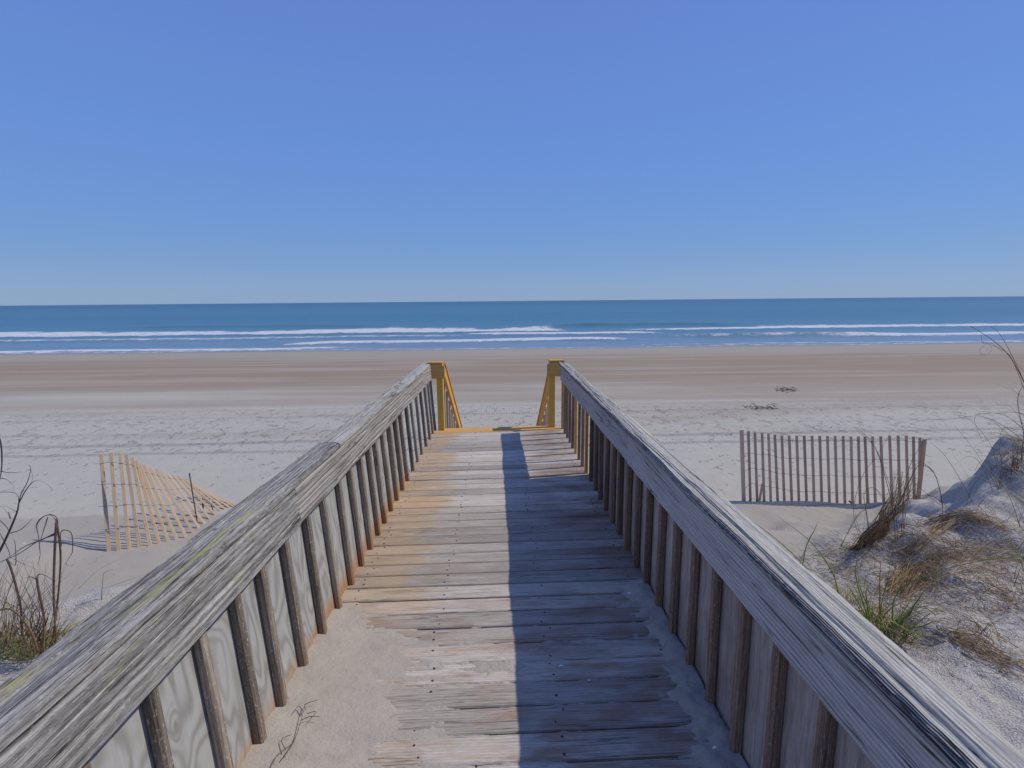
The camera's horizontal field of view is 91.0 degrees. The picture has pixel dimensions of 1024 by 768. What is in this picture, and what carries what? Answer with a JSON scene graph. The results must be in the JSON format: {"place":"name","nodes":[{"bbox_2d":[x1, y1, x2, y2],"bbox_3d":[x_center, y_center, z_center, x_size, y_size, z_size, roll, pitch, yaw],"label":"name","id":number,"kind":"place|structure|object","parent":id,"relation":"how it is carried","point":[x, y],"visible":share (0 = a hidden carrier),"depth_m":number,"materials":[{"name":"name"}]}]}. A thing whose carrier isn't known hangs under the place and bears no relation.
{"place":"outdoors","nodes":[
{"label":"outdoors","id":0,"kind":"place"},
{"bbox_2d":[0,343,1023,754],"bbox_3d":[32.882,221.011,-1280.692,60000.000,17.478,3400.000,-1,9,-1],"label":"beach ground","id":1,"kind":"structure","parent":0,"point":[234,427],"depth_m":12.65,"materials":[{"name":"beige sand"}]},
{"bbox_2d":[0,438,69,656],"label":"dead plant","id":2,"kind":"object","parent":1,"relation":"on","point":[29,631],"visible":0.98,"depth_m":3.42,"materials":[{"name":"brown plant"}]},
{"bbox_2d":[0,514,72,652],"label":"dead plant","id":3,"kind":"object","parent":1,"relation":"on","point":[56,532],"visible":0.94,"depth_m":3.50,"materials":[{"name":"brown plant"}]},
{"bbox_2d":[0,601,91,672],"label":"grass clump","id":4,"kind":"object","parent":1,"relation":"on","point":[32,653],"visible":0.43,"depth_m":3.65,"materials":[{"name":"green plant"}]},
{"bbox_2d":[86,555,145,599],"bbox_3d":[-3.308,1.674,4.285,0.952,0.366,0.204,-1,9,-1],"label":"twig","id":5,"kind":"object","parent":1,"relation":"on","point":[102,580],"visible":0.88,"depth_m":4.19,"materials":[{"name":"brown plant"}]},
{"bbox_2d":[98,453,235,550],"bbox_3d":[-4.708,1.432,7.088,1.036,1.512,2.410,-1,9,-1],"label":"snow fence","id":6,"kind":"object","parent":1,"relation":"on","point":[143,478],"visible":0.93,"depth_m":6.38,"materials":[{"name":"brown wood"}]},
{"bbox_2d":[0,359,1023,767],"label":"boardwalk","id":7,"kind":"structure","parent":1,"relation":"on","point":[190,653],"depth_m":2.19,"materials":[{"name":"grey wood"}]},
{"bbox_2d":[239,494,747,767],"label":"sand drift","id":8,"kind":"object","parent":7,"relation":"on","point":[352,658],"visible":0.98,"depth_m":2.25,"materials":[{"name":"beige sand"}]},
{"bbox_2d":[273,700,319,763],"bbox_3d":[-0.863,1.400,2.036,0.124,0.013,0.306,-1,9,-1],"label":"twig","id":9,"kind":"object","parent":8,"relation":"on","point":[298,729],"visible":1,"depth_m":2.06,"materials":[{"name":"brown wood"}]},
{"bbox_2d":[741,403,779,408],"bbox_3d":[7.580,0.707,15.438,1.050,0.211,1.300,2,10,18],"label":"seaweed","id":10,"kind":"object","parent":1,"relation":"on","point":[755,406],"visible":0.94,"depth_m":15.20,"materials":[{"name":"plant"}]},
{"bbox_2d":[758,484,763,501],"bbox_3d":[3.715,1.651,7.525,0.029,0.311,0.137,8,13,42],"label":"broken picket","id":11,"kind":"object","parent":1,"relation":"on","point":[760,493],"visible":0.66,"depth_m":7.52,"materials":[{"name":"grey wood"}]},
{"bbox_2d":[776,386,797,392],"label":"seaweed","id":12,"kind":"object","parent":1,"relation":"on","point":[787,389],"visible":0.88,"depth_m":18.89,"materials":[{"name":"plant"}]},
{"bbox_2d":[755,517,864,604],"bbox_3d":[2.358,1.452,4.062,1.386,1.026,0.590,-5,10,-23],"label":"grass clump","id":13,"kind":"object","parent":1,"relation":"on","point":[839,592],"visible":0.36,"depth_m":4.21,"materials":[{"name":"plant"}]},
{"bbox_2d":[739,429,926,503],"bbox_3d":[5.131,1.390,7.461,3.484,1.428,0.168,0,9,2],"label":"snow fence","id":14,"kind":"object","parent":1,"relation":"on","point":[921,453],"visible":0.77,"depth_m":7.46,"materials":[{"name":"brown wood"}]},
{"bbox_2d":[812,533,884,579],"bbox_3d":[3.360,1.835,4.974,0.766,0.637,0.596,4,10,24],"label":"grass tuft","id":15,"kind":"object","parent":1,"relation":"on","point":[860,564],"visible":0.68,"depth_m":4.94,"materials":[{"name":"brown plant"}]},
{"bbox_2d":[801,428,976,574],"bbox_3d":[3.995,1.238,5.143,1.999,1.779,1.216,-1,9,-1],"label":"dead grass tussock","id":16,"kind":"object","parent":1,"relation":"on","point":[871,535],"visible":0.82,"depth_m":5.11,"materials":[{"name":"brown plant"}]},
{"bbox_2d":[786,506,1023,695],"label":"straw litter","id":17,"kind":"object","parent":1,"relation":"on","point":[955,585],"visible":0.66,"depth_m":4.29,"materials":[{"name":"beige plant"}]},
{"bbox_2d":[873,540,943,591],"bbox_3d":[3.543,1.784,4.343,0.701,0.545,1.185,8,13,42],"label":"grass tuft","id":18,"kind":"object","parent":1,"relation":"on","point":[916,574],"visible":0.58,"depth_m":4.42,"materials":[{"name":"brown plant"}]},
{"bbox_2d":[870,558,953,598],"bbox_3d":[3.517,1.726,4.447,0.566,0.295,1.183,5,11,31],"label":"straw bundle","id":19,"kind":"object","parent":1,"relation":"on","point":[908,573],"visible":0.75,"depth_m":4.59,"materials":[{"name":"brown plant"}]},
{"bbox_2d":[825,487,1022,659],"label":"grass clump","id":20,"kind":"object","parent":1,"relation":"on","point":[894,629],"visible":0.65,"depth_m":3.67,"materials":[{"name":"green plant"}]},
{"bbox_2d":[895,524,1005,567],"bbox_3d":[4.068,1.623,4.838,0.805,0.539,0.959,-1,9,-1],"label":"grass tuft","id":21,"kind":"object","parent":1,"relation":"on","point":[935,533],"visible":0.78,"depth_m":4.72,"materials":[{"name":"brown plant"}]},
{"bbox_2d":[894,507,1015,559],"bbox_3d":[4.287,1.472,5.111,0.998,0.456,0.868,-1,9,-1],"label":"straw bundle","id":22,"kind":"object","parent":1,"relation":"on","point":[973,515],"visible":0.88,"depth_m":4.99,"materials":[{"name":"brown plant"}]},
{"bbox_2d":[888,556,1023,644],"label":"long leaves","id":23,"kind":"object","parent":1,"relation":"on","point":[961,575],"visible":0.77,"depth_m":3.56,"materials":[{"name":"plant"}]},
{"bbox_2d":[890,535,1023,603],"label":"straw bundle","id":24,"kind":"object","parent":1,"relation":"on","point":[956,557],"visible":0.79,"depth_m":4.53,"materials":[{"name":"brown plant"}]},
{"bbox_2d":[903,326,1023,508],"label":"dune grass","id":25,"kind":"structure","parent":1,"relation":"on","point":[1013,455],"depth_m":5.26,"materials":[{"name":"brown plant"}]},
{"bbox_2d":[918,597,1022,654],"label":"grass tuft","id":26,"kind":"object","parent":1,"relation":"on","point":[976,626],"visible":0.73,"depth_m":3.53,"materials":[{"name":"brown plant"}]},
{"bbox_2d":[927,549,1023,615],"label":"grass tuft","id":27,"kind":"object","parent":1,"relation":"on","point":[1009,585],"visible":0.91,"depth_m":4.01,"materials":[{"name":"brown plant"}]},
{"bbox_2d":[931,620,1023,681],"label":"straw bundle","id":28,"kind":"object","parent":1,"relation":"on","point":[983,653],"visible":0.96,"depth_m":3.37,"materials":[{"name":"beige plant"}]},
{"bbox_2d":[943,490,1023,547],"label":"grass tuft","id":29,"kind":"object","parent":1,"relation":"on","point":[981,515],"visible":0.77,"depth_m":4.95,"materials":[{"name":"brown plant"}]},
{"bbox_2d":[957,506,1023,592],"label":"dune grass","id":30,"kind":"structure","parent":1,"relation":"on","point":[1017,555],"depth_m":4.05,"materials":[{"name":"brown plant"}]},
{"bbox_2d":[965,445,1023,526],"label":"dune grass","id":31,"kind":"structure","parent":1,"relation":"on","point":[1010,488],"depth_m":4.75,"materials":[{"name":"brown plant"}]},
{"bbox_2d":[0,296,1023,353],"bbox_3d":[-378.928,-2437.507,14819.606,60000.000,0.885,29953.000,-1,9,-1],"label":"sea","id":32,"kind":"structure","parent":0,"point":[130,328],"depth_m":97.07,"materials":[{"name":"liquid"}]},
{"bbox_2d":[0,0,1023,305],"label":"sky","id":33,"kind":"structure","parent":0,"point":[152,151],"materials":[{"name":"blue"}]},
{"bbox_2d":[976,402,1023,472],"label":"dune grass","id":34,"kind":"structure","parent":0,"point":[1009,438],"depth_m":5.34,"materials":[{"name":"brown plant"}]},
{"bbox_2d":[993,378,1023,425],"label":"dune grass","id":35,"kind":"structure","parent":0,"point":[1018,401],"depth_m":5.89,"materials":[{"name":"plant"}]}
]}

